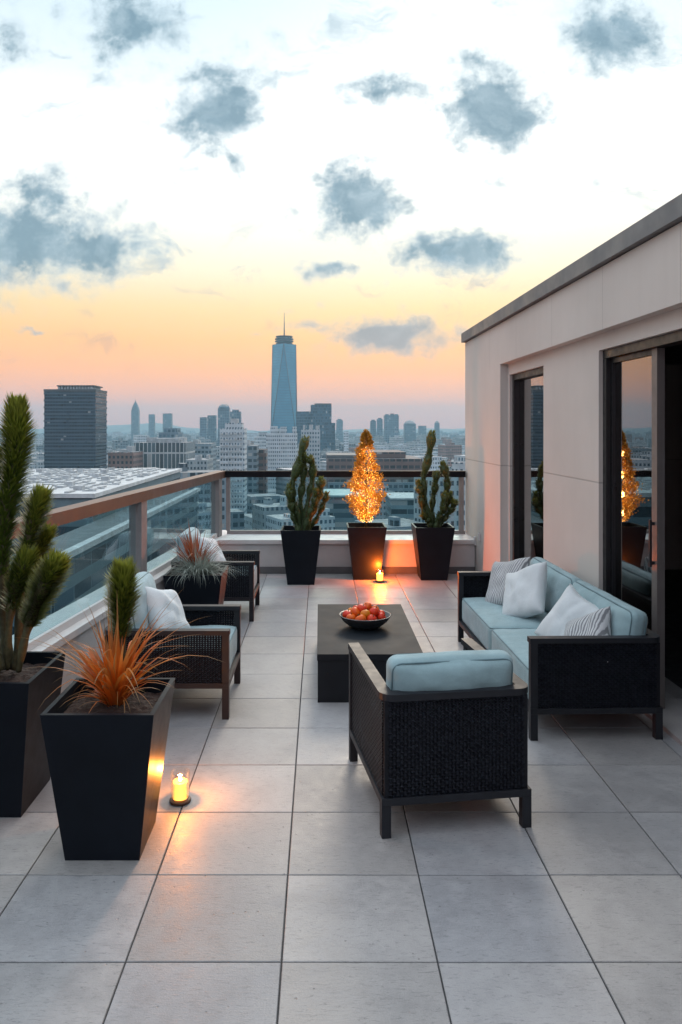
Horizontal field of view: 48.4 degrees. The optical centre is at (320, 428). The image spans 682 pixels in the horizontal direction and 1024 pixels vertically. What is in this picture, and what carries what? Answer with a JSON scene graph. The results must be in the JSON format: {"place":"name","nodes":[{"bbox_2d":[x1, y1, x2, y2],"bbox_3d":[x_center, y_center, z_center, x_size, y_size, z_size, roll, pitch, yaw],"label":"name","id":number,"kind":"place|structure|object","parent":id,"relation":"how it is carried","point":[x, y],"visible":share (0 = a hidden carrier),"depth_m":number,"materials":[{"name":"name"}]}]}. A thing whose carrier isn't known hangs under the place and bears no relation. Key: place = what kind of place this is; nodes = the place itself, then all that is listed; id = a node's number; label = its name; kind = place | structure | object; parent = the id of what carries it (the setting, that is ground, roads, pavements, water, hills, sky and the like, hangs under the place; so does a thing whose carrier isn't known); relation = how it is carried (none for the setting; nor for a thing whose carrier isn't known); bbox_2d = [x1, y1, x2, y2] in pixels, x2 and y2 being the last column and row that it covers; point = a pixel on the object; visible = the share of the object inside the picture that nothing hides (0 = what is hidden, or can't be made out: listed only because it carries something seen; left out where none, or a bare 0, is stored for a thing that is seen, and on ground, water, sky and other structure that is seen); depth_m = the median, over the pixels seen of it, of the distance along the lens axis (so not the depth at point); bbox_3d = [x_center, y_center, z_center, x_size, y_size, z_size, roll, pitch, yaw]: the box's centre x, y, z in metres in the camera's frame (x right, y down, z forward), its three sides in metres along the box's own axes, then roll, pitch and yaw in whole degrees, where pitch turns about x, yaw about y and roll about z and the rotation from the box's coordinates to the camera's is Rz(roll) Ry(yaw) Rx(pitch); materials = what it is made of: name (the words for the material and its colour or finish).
{"place":"outdoors","nodes":[
{"label":"outdoors","id":0,"kind":"place"},
{"bbox_2d":[29,450,43,467],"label":"city block","id":1,"kind":"structure","parent":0,"point":[40,456],"depth_m":708.76,"materials":[{"name":"concrete"}]},
{"bbox_2d":[36,460,43,467],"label":"city block","id":2,"kind":"structure","parent":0,"point":[39,464],"depth_m":648.03,"materials":[{"name":"concrete"}]},
{"bbox_2d":[43,385,106,467],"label":"office tower","id":3,"kind":"structure","parent":0,"point":[75,426],"depth_m":420.00,"materials":[{"name":"glass"}]},
{"bbox_2d":[0,468,199,634],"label":"warehouse","id":4,"kind":"structure","parent":0,"point":[94,546],"depth_m":170.53,"materials":[{"name":"metal"}]},
{"bbox_2d":[107,447,119,453],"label":"city block","id":5,"kind":"structure","parent":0,"point":[110,449],"depth_m":917.12,"materials":[{"name":"concrete"}]},
{"bbox_2d":[108,446,142,467],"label":"brick block","id":6,"kind":"structure","parent":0,"point":[129,457],"depth_m":465.00,"materials":[{"name":"brick"}]},
{"bbox_2d":[131,399,139,438],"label":"tower","id":7,"kind":"structure","parent":0,"point":[135,420],"depth_m":1900.00,"materials":[{"name":"metal"}]},
{"bbox_2d":[134,435,148,442],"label":"city block","id":8,"kind":"structure","parent":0,"point":[139,438],"depth_m":867.45,"materials":[{"name":"concrete"}]},
{"bbox_2d":[149,414,154,436],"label":"tower","id":9,"kind":"structure","parent":0,"point":[151,425],"depth_m":1800.00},
{"bbox_2d":[134,437,194,467],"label":"columned block","id":10,"kind":"structure","parent":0,"point":[165,452],"depth_m":490.00,"materials":[{"name":"concrete"}]},
{"bbox_2d":[163,413,172,431],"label":"tower","id":11,"kind":"structure","parent":0,"point":[167,420],"depth_m":1800.00,"materials":[{"name":"grey"}]},
{"bbox_2d":[158,428,187,441],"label":"stepped block","id":12,"kind":"structure","parent":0,"point":[172,433],"depth_m":592.00,"materials":[{"name":"concrete"}]},
{"bbox_2d":[186,455,212,470],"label":"pale block","id":13,"kind":"structure","parent":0,"point":[198,462],"depth_m":455.00,"materials":[{"name":"concrete"}]},
{"bbox_2d":[200,417,206,438],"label":"tower","id":14,"kind":"structure","parent":0,"point":[203,426],"depth_m":1200.00,"materials":[{"name":"glass"}]},
{"bbox_2d":[194,440,215,469],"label":"grey block","id":15,"kind":"structure","parent":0,"point":[203,449],"depth_m":600.00,"materials":[{"name":"concrete"}]},
{"bbox_2d":[178,463,243,533],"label":"city block","id":16,"kind":"structure","parent":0,"point":[237,519],"depth_m":306.50,"materials":[{"name":"concrete"}]},
{"bbox_2d":[207,415,216,441],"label":"tower","id":17,"kind":"structure","parent":0,"point":[212,427],"depth_m":1250.00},
{"bbox_2d":[216,460,219,469],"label":"city block","id":18,"kind":"structure","parent":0,"point":[217,464],"depth_m":659.75,"materials":[{"name":"concrete"}]},
{"bbox_2d":[216,446,219,454],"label":"city block","id":19,"kind":"structure","parent":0,"point":[217,450],"depth_m":712.61,"materials":[{"name":"concrete"}]},
{"bbox_2d":[218,404,229,445],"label":"tower","id":20,"kind":"structure","parent":0,"point":[223,414],"depth_m":1100.00,"materials":[{"name":"grey"}]},
{"bbox_2d":[1,423,464,433],"bbox_3d":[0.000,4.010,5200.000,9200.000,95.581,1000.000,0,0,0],"label":"hills","id":21,"kind":"structure","parent":0,"point":[127,428],"depth_m":4975.42,"materials":[{"name":"grey"}]},
{"bbox_2d":[220,419,246,513],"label":"apartment tower","id":22,"kind":"structure","parent":0,"point":[233,445],"depth_m":390.00,"materials":[{"name":"concrete"}]},
{"bbox_2d":[230,410,240,422],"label":"tower","id":23,"kind":"structure","parent":0,"point":[235,414],"depth_m":1000.00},
{"bbox_2d":[244,514,251,529],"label":"city block","id":24,"kind":"structure","parent":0,"point":[247,521],"depth_m":346.78,"materials":[{"name":"concrete"}]},
{"bbox_2d":[254,432,266,448],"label":"city block","id":25,"kind":"structure","parent":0,"point":[260,440],"depth_m":676.42,"materials":[{"name":"concrete"}]},
{"bbox_2d":[247,493,282,513],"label":"city block","id":26,"kind":"structure","parent":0,"point":[254,499],"depth_m":413.10,"materials":[{"name":"concrete"}]},
{"bbox_2d":[268,489,275,493],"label":"city block","id":27,"kind":"structure","parent":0,"point":[271,490],"depth_m":483.76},
{"bbox_2d":[252,495,303,529],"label":"city block","id":28,"kind":"structure","parent":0,"point":[268,506],"depth_m":320.02,"materials":[{"name":"concrete"}]},
{"bbox_2d":[266,426,296,488],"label":"apartment block","id":29,"kind":"structure","parent":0,"point":[281,444],"depth_m":520.00,"materials":[{"name":"concrete"}]},
{"bbox_2d":[271,314,296,432],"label":"skyscraper","id":30,"kind":"structure","parent":0,"point":[284,390],"depth_m":1152.28,"materials":[{"name":"glass"}]},
{"bbox_2d":[276,468,322,506],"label":"city block","id":31,"kind":"structure","parent":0,"point":[281,483],"depth_m":448.38,"materials":[{"name":"concrete"}]},
{"bbox_2d":[266,508,334,529],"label":"city block","id":32,"kind":"structure","parent":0,"point":[325,522],"depth_m":295.65,"materials":[{"name":"concrete"}]},
{"bbox_2d":[296,411,310,447],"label":"office tower","id":33,"kind":"structure","parent":0,"point":[303,418],"depth_m":1020.00,"materials":[{"name":"blue glass"}]},
{"bbox_2d":[301,425,319,479],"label":"apartment block","id":34,"kind":"structure","parent":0,"point":[313,448],"depth_m":540.00,"materials":[{"name":"concrete"}]},
{"bbox_2d":[311,403,331,449],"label":"office tower","id":35,"kind":"structure","parent":0,"point":[321,414],"depth_m":990.00,"materials":[{"name":"blue glass"}]},
{"bbox_2d":[320,461,325,492],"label":"city block","id":36,"kind":"structure","parent":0,"point":[322,465],"depth_m":604.56,"materials":[{"name":"concrete"}]},
{"bbox_2d":[320,454,325,460],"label":"city block","id":37,"kind":"structure","parent":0,"point":[323,457],"depth_m":765.60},
{"bbox_2d":[321,449,337,454],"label":"city block","id":38,"kind":"structure","parent":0,"point":[326,451],"depth_m":839.28,"materials":[{"name":"concrete"}]},
{"bbox_2d":[332,423,334,449],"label":"office tower","id":39,"kind":"structure","parent":0,"point":[333,436],"depth_m":1000.00,"materials":[{"name":"blue glass"}]},
{"bbox_2d":[336,419,342,441],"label":"tower","id":40,"kind":"structure","parent":0,"point":[339,429],"depth_m":1700.00,"materials":[{"name":"glass"}]},
{"bbox_2d":[0,575,680,1023],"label":"floor grout","id":41,"kind":"object","parent":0,"point":[288,867],"visible":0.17,"depth_m":2.99,"materials":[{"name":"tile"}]},
{"bbox_2d":[12,540,218,692],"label":"parapet wall","id":42,"kind":"structure","parent":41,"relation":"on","point":[79,631],"depth_m":5.45,"materials":[{"name":"concrete"}]},
{"bbox_2d":[12,471,225,650],"bbox_3d":[-2.001,0.967,3.000,0.129,0.824,14.083,0,0,6],"label":"glass railing","id":43,"kind":"object","parent":42,"relation":"on","point":[135,501],"visible":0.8,"depth_m":6.70,"materials":[{"name":"brown metal"}]},
{"bbox_2d":[0,574,681,1023],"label":"floor","id":44,"kind":"structure","parent":0,"point":[210,936],"depth_m":3.01,"materials":[{"name":"tile"}]},
{"bbox_2d":[0,651,65,817],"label":"tapered planter","id":45,"kind":"object","parent":44,"relation":"on","point":[26,691],"visible":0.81,"depth_m":3.51,"materials":[{"name":"black metal"}]},
{"bbox_2d":[0,392,73,672],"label":"spiky succulent","id":46,"kind":"object","parent":45,"relation":"on","point":[37,565],"visible":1,"depth_m":3.63,"materials":[{"name":"plant"}]},
{"bbox_2d":[40,678,174,860],"bbox_3d":[-0.908,1.482,3.315,0.463,0.635,0.463,0,0,0],"label":"tapered planter","id":47,"kind":"object","parent":44,"relation":"on","point":[105,763],"visible":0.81,"depth_m":3.13,"materials":[{"name":"black metal"}]},
{"bbox_2d":[16,588,219,711],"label":"bronze grass","id":48,"kind":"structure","parent":47,"relation":"on","point":[110,675],"depth_m":3.29,"materials":[{"name":"plant"}]},
{"bbox_2d":[103,554,143,659],"bbox_3d":[-0.878,0.892,3.373,0.197,0.666,0.194,0,0,0],"label":"bottlebrush succulent","id":49,"kind":"object","parent":47,"relation":"on","point":[122,584],"visible":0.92,"depth_m":3.34,"materials":[{"name":"plant"}]},
{"bbox_2d":[104,571,240,719],"bbox_3d":[-0.955,1.397,5.040,0.788,0.807,0.708,0,0,0],"label":"lounge armchair","id":50,"kind":"object","parent":44,"relation":"on","point":[221,642],"visible":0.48,"depth_m":4.70,"materials":[{"name":"black wicker"}]},
{"bbox_2d":[145,587,189,627],"bbox_3d":[-1.031,1.230,5.061,0.182,0.372,0.370,-33,-26,11],"label":"throw pillow","id":51,"kind":"object","parent":50,"relation":"on","point":[158,600],"visible":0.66,"depth_m":4.96,"materials":[{"name":"white fabric"}]},
{"bbox_2d":[169,768,190,805],"bbox_3d":[-0.675,1.725,3.660,0.104,0.146,0.104,0,0,0],"label":"glass candle","id":52,"kind":"object","parent":44,"relation":"on","point":[180,791],"visible":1,"depth_m":3.63,"materials":[{"name":"yellow wax"}]},
{"bbox_2d":[163,565,227,624],"bbox_3d":[-1.012,1.482,6.235,0.463,0.635,0.463,0,0,0],"label":"tapered planter","id":53,"kind":"object","parent":44,"relation":"on","point":[196,591],"visible":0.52,"depth_m":6.02,"materials":[{"name":"black"}]},
{"bbox_2d":[159,520,235,565],"bbox_3d":[-1.064,0.977,6.284,0.612,0.487,0.669,0,0,36],"label":"russet cordyline","id":54,"kind":"object","parent":53,"relation":"on","point":[190,545],"visible":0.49,"depth_m":6.27,"materials":[{"name":"plant"}]},
{"bbox_2d":[160,540,240,590],"bbox_3d":[-0.971,1.075,6.176,0.725,0.418,0.693,0,0,0],"label":"blue fescue","id":55,"kind":"object","parent":53,"relation":"on","point":[202,567],"visible":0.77,"depth_m":6.10,"materials":[{"name":"plant"}]},
{"bbox_2d":[171,527,259,621],"bbox_3d":[-1.010,1.396,7.420,0.788,0.808,0.708,0,0,0],"label":"lounge armchair","id":56,"kind":"object","parent":44,"relation":"on","point":[244,585],"visible":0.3,"depth_m":7.08,"materials":[{"name":"black wicker"}]},
{"bbox_2d":[196,536,225,560],"bbox_3d":[-1.079,1.228,7.460,0.177,0.372,0.370,-34,-21,10],"label":"throw pillow","id":57,"kind":"object","parent":56,"relation":"on","point":[219,556],"visible":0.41,"depth_m":7.38,"materials":[{"name":"white fabric"}]},
{"bbox_2d":[280,525,320,584],"bbox_3d":[-0.222,1.482,8.890,0.463,0.635,0.463,0,0,0],"label":"tapered planter","id":58,"kind":"object","parent":44,"relation":"on","point":[300,550],"visible":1,"depth_m":8.70,"materials":[{"name":"black"}]},
{"bbox_2d":[283,435,329,529],"bbox_3d":[-0.150,0.648,8.879,0.576,1.195,0.329,0,0,0],"label":"column succulent","id":59,"kind":"object","parent":58,"relation":"in","point":[301,517],"depth_m":8.87,"materials":[{"name":"plant"}]},
{"bbox_2d":[346,523,386,579],"bbox_3d":[0.555,1.482,9.170,0.463,0.635,0.463,0,0,0],"label":"tapered planter","id":60,"kind":"object","parent":44,"relation":"on","point":[366,545],"visible":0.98,"depth_m":8.97,"materials":[{"name":"black metal"}]},
{"bbox_2d":[342,429,390,526],"bbox_3d":[0.542,0.615,9.172,0.568,1.230,0.604,0,0,19],"label":"golden tree","id":61,"kind":"object","parent":60,"relation":"on","point":[367,441],"visible":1,"depth_m":9.12,"materials":[{"name":"gold plant"}]},
{"bbox_2d":[317,604,421,702],"bbox_3d":[0.330,1.641,5.690,0.700,0.318,1.420,0,0,0],"label":"coffee table","id":62,"kind":"object","parent":44,"relation":"on","point":[383,643],"visible":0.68,"depth_m":5.21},
{"bbox_2d":[339,609,390,629],"bbox_3d":[0.335,1.433,5.660,0.392,0.097,0.392,0,0,0],"label":"fruit bowl","id":63,"kind":"object","parent":62,"relation":"on","point":[365,624],"visible":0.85,"depth_m":5.52,"materials":[{"name":"stone"}]},
{"bbox_2d":[342,609,350,617],"bbox_3d":[0.209,1.392,5.677,0.084,0.085,0.084,12,14,33],"label":"fruit","id":64,"kind":"object","parent":63,"relation":"in","point":[345,613],"visible":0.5,"depth_m":5.65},
{"bbox_2d":[346,613,355,619],"bbox_3d":[0.228,1.392,5.590,0.073,0.074,0.074,4,1,-28],"label":"fruit","id":65,"kind":"object","parent":63,"relation":"in","point":[351,616],"visible":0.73,"depth_m":5.57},
{"bbox_2d":[350,607,360,616],"bbox_3d":[0.263,1.364,5.631,0.078,0.076,0.078,0,0,41],"label":"fruit","id":66,"kind":"object","parent":63,"relation":"in","point":[355,611],"visible":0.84,"depth_m":5.60,"materials":[{"name":"food"}]},
{"bbox_2d":[355,614,366,619],"bbox_3d":[0.297,1.396,5.535,0.084,0.079,0.084,0,0,10],"label":"fruit","id":67,"kind":"object","parent":63,"relation":"in","point":[361,617],"visible":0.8,"depth_m":5.51,"materials":[{"name":"food"}]},
{"bbox_2d":[357,604,366,611],"bbox_3d":[0.311,1.339,5.647,0.075,0.072,0.075,0,0,-8],"label":"fruit","id":68,"kind":"object","parent":63,"relation":"in","point":[360,607],"visible":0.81,"depth_m":5.62,"materials":[{"name":"food"}]},
{"bbox_2d":[360,609,369,618],"bbox_3d":[0.330,1.361,5.576,0.075,0.076,0.074,9,-31,-32],"label":"fruit","id":69,"kind":"object","parent":63,"relation":"in","point":[366,613],"visible":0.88,"depth_m":5.55,"materials":[{"name":"food"}]},
{"bbox_2d":[364,602,371,609],"bbox_3d":[0.353,1.336,5.697,0.066,0.063,0.068,0,0,-32],"label":"fruit","id":70,"kind":"object","parent":63,"relation":"in","point":[368,605],"visible":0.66,"depth_m":5.67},
{"bbox_2d":[367,614,376,619],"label":"fruit","id":71,"kind":"object","parent":63,"relation":"in","point":[371,617],"visible":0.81,"depth_m":5.53,"materials":[{"name":"food"}]},
{"bbox_2d":[369,608,378,616],"bbox_3d":[0.398,1.364,5.615,0.080,0.080,0.079,0,0,-29],"label":"fruit","id":72,"kind":"object","parent":63,"relation":"in","point":[375,611],"visible":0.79,"depth_m":5.58,"materials":[{"name":"food"}]},
{"bbox_2d":[377,613,385,619],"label":"fruit","id":73,"kind":"object","parent":63,"relation":"in","point":[381,616],"visible":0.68,"depth_m":5.58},
{"bbox_2d":[375,569,383,582],"bbox_3d":[0.700,1.725,8.900,0.104,0.146,0.104,0,0,0],"label":"glass candle","id":74,"kind":"object","parent":44,"relation":"on","point":[379,577],"visible":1,"depth_m":8.87,"materials":[{"name":"yellow wax"}]},
{"bbox_2d":[411,523,454,580],"bbox_3d":[1.352,1.482,9.140,0.463,0.635,0.463,0,0,0],"label":"tapered planter","id":75,"kind":"object","parent":44,"relation":"on","point":[433,548],"visible":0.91,"depth_m":8.95,"materials":[{"name":"black metal"}]},
{"bbox_2d":[414,430,458,527],"bbox_3d":[1.400,0.615,9.127,0.566,1.220,0.315,0,0,0],"label":"column succulent","id":76,"kind":"object","parent":75,"relation":"in","point":[449,503],"depth_m":9.11,"materials":[{"name":"plant"}]},
{"bbox_2d":[348,638,531,838],"bbox_3d":[0.555,1.413,3.780,0.698,0.774,0.828,0,0,-8],"label":"lounge armchair","id":77,"kind":"object","parent":44,"relation":"on","point":[437,727],"visible":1,"depth_m":3.40,"materials":[{"name":"black wicker"}]},
{"bbox_2d":[457,556,662,740],"bbox_3d":[1.575,1.435,5.410,0.778,0.730,2.068,0,0,-1],"label":"lounge sofa","id":78,"kind":"object","parent":44,"relation":"on","point":[569,674],"visible":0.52,"depth_m":4.40,"materials":[{"name":"black wicker"}]},
{"bbox_2d":[485,557,529,604],"bbox_3d":[1.510,1.251,6.129,0.153,0.432,0.430,29,-26,-19],"label":"throw pillow","id":79,"kind":"object","parent":78,"relation":"on","point":[496,585],"visible":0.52,"depth_m":6.10,"materials":[{"name":"grey fabric"}]},
{"bbox_2d":[502,561,546,617],"bbox_3d":[1.548,1.238,5.740,0.180,0.424,0.420,30,-36,-20],"label":"throw pillow","id":80,"kind":"object","parent":78,"relation":"on","point":[525,592],"visible":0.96,"depth_m":5.65,"materials":[{"name":"white fabric"}]},
{"bbox_2d":[534,584,598,635],"bbox_3d":[1.635,1.269,4.910,0.174,0.409,0.400,34,3,-33],"label":"throw pillow","id":81,"kind":"object","parent":78,"relation":"on","point":[571,603],"visible":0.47,"depth_m":4.92,"materials":[{"name":"white fabric"}]},
{"bbox_2d":[564,606,611,661],"bbox_3d":[1.628,1.303,4.650,0.169,0.384,0.380,30,-39,-12],"label":"throw pillow","id":82,"kind":"object","parent":78,"relation":"on","point":[597,622],"visible":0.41,"depth_m":4.61,"materials":[{"name":"grey fabric"}]},
{"bbox_2d":[0,0,681,430],"label":"sky","id":83,"kind":"structure","parent":0,"point":[180,179],"materials":[{"name":"white"}]},
{"bbox_2d":[344,431,348,450],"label":"tower","id":84,"kind":"structure","parent":0,"point":[346,440],"depth_m":900.00,"materials":[{"name":"concrete"}]},
{"bbox_2d":[370,420,375,439],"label":"tower","id":85,"kind":"structure","parent":0,"point":[373,427],"depth_m":1500.00,"materials":[{"name":"grey"}]},
{"bbox_2d":[326,450,422,491],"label":"building","id":86,"kind":"structure","parent":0,"point":[394,460],"depth_m":430.00,"materials":[{"name":"concrete"}]},
{"bbox_2d":[363,485,394,519],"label":"city block","id":87,"kind":"structure","parent":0,"point":[382,513],"depth_m":410.42,"materials":[{"name":"concrete"}]},
{"bbox_2d":[377,418,382,435],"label":"tower","id":88,"kind":"structure","parent":0,"point":[379,426],"depth_m":1480.00,"materials":[{"name":"grey"}]},
{"bbox_2d":[384,414,398,443],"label":"tower","id":89,"kind":"structure","parent":0,"point":[391,425],"depth_m":1350.00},
{"bbox_2d":[404,420,415,443],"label":"tower","id":90,"kind":"structure","parent":0,"point":[409,430],"depth_m":1600.00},
{"bbox_2d":[406,448,426,455],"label":"city block","id":91,"kind":"structure","parent":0,"point":[415,451],"depth_m":880.01,"materials":[{"name":"concrete"}]},
{"bbox_2d":[418,426,425,434],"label":"tower","id":92,"kind":"structure","parent":0,"point":[421,430],"depth_m":1900.00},
{"bbox_2d":[434,421,439,438],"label":"tower","id":93,"kind":"structure","parent":0,"point":[437,427],"depth_m":1750.00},
{"bbox_2d":[442,458,453,466],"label":"city block","id":94,"kind":"structure","parent":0,"point":[449,462],"depth_m":678.20,"materials":[{"name":"grey concrete"}]},
{"bbox_2d":[438,443,461,459],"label":"city block","id":95,"kind":"structure","parent":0,"point":[449,450],"depth_m":864.55,"materials":[{"name":"concrete"}]},
{"bbox_2d":[461,194,681,745],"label":"rooftop house","id":96,"kind":"structure","parent":0,"point":[573,417],"depth_m":5.92,"materials":[{"name":"paint"}]},
{"bbox_2d":[201,530,474,573],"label":"parapet wall","id":97,"kind":"structure","parent":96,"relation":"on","point":[334,557],"depth_m":9.41,"materials":[{"name":"stone"}]},
{"bbox_2d":[225,471,465,533],"bbox_3d":[0.331,0.967,9.950,3.139,0.824,0.100,0,0,0],"label":"glass railing","id":98,"kind":"object","parent":97,"relation":"on","point":[460,475],"visible":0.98,"depth_m":9.92,"materials":[{"name":"black"}]},
{"bbox_2d":[512,367,542,560],"bbox_3d":[2.110,0.598,7.512,0.100,2.343,1.178,0,0,-1],"label":"window","id":99,"kind":"structure","parent":96,"relation":"in","point":[527,386],"depth_m":7.73,"materials":[{"name":"black"}]},
{"bbox_2d":[611,348,664,708],"bbox_3d":[2.136,0.630,5.160,0.084,2.280,0.737,0,0,0],"label":"sliding door","id":100,"kind":"structure","parent":96,"relation":"in","point":[637,379],"depth_m":5.08,"materials":[{"name":"glass"}]},
{"label":"ground","id":101,"kind":"structure","parent":0,"visible":0},
{"bbox_2d":[0,430,464,461],"bbox_3d":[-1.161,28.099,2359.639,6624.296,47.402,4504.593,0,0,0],"label":"city","id":102,"kind":"object","parent":101,"relation":"on","point":[397,442],"visible":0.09,"depth_m":1222.87},
{"bbox_2d":[0,430,464,453],"bbox_3d":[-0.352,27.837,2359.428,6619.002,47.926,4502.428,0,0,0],"label":"city","id":103,"kind":"object","parent":101,"relation":"on","point":[120,443],"visible":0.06,"depth_m":1058.78},
{"bbox_2d":[0,431,464,452],"bbox_3d":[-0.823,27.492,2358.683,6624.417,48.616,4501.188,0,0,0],"label":"city","id":104,"kind":"object","parent":101,"relation":"on","point":[419,441],"visible":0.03,"depth_m":1355.63,"materials":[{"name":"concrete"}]},
{"bbox_2d":[247,440,258,493],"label":"slab block","id":105,"kind":"structure","parent":101,"relation":"on","point":[252,465],"depth_m":440.00,"materials":[{"name":"concrete"}]},
{"bbox_2d":[259,449,267,493],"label":"red brown block","id":106,"kind":"structure","parent":101,"relation":"on","point":[263,466],"depth_m":455.00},
{"bbox_2d":[333,451,351,452],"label":"city block","id":107,"kind":"structure","parent":101,"relation":"on","point":[343,451],"depth_m":870.36,"materials":[{"name":"concrete"}]},
{"bbox_2d":[323,489,364,529],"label":"depot","id":108,"kind":"structure","parent":101,"relation":"on","point":[337,506],"depth_m":330.00,"materials":[{"name":"concrete"}]},
{"bbox_2d":[354,516,422,529],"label":"city block","id":109,"kind":"structure","parent":101,"relation":"on","point":[394,523],"depth_m":234.71,"materials":[{"name":"concrete"}]},
{"bbox_2d":[386,492,413,519],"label":"depot","id":110,"kind":"structure","parent":101,"relation":"on","point":[400,504],"depth_m":345.00,"materials":[{"name":"concrete"}]},
{"bbox_2d":[414,453,441,470],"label":"city block","id":111,"kind":"structure","parent":101,"relation":"on","point":[436,460],"depth_m":531.86,"materials":[{"name":"concrete"}]},
{"bbox_2d":[414,462,464,529],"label":"city block","id":112,"kind":"structure","parent":101,"relation":"on","point":[453,516],"depth_m":241.90,"materials":[{"name":"concrete"}]}
]}

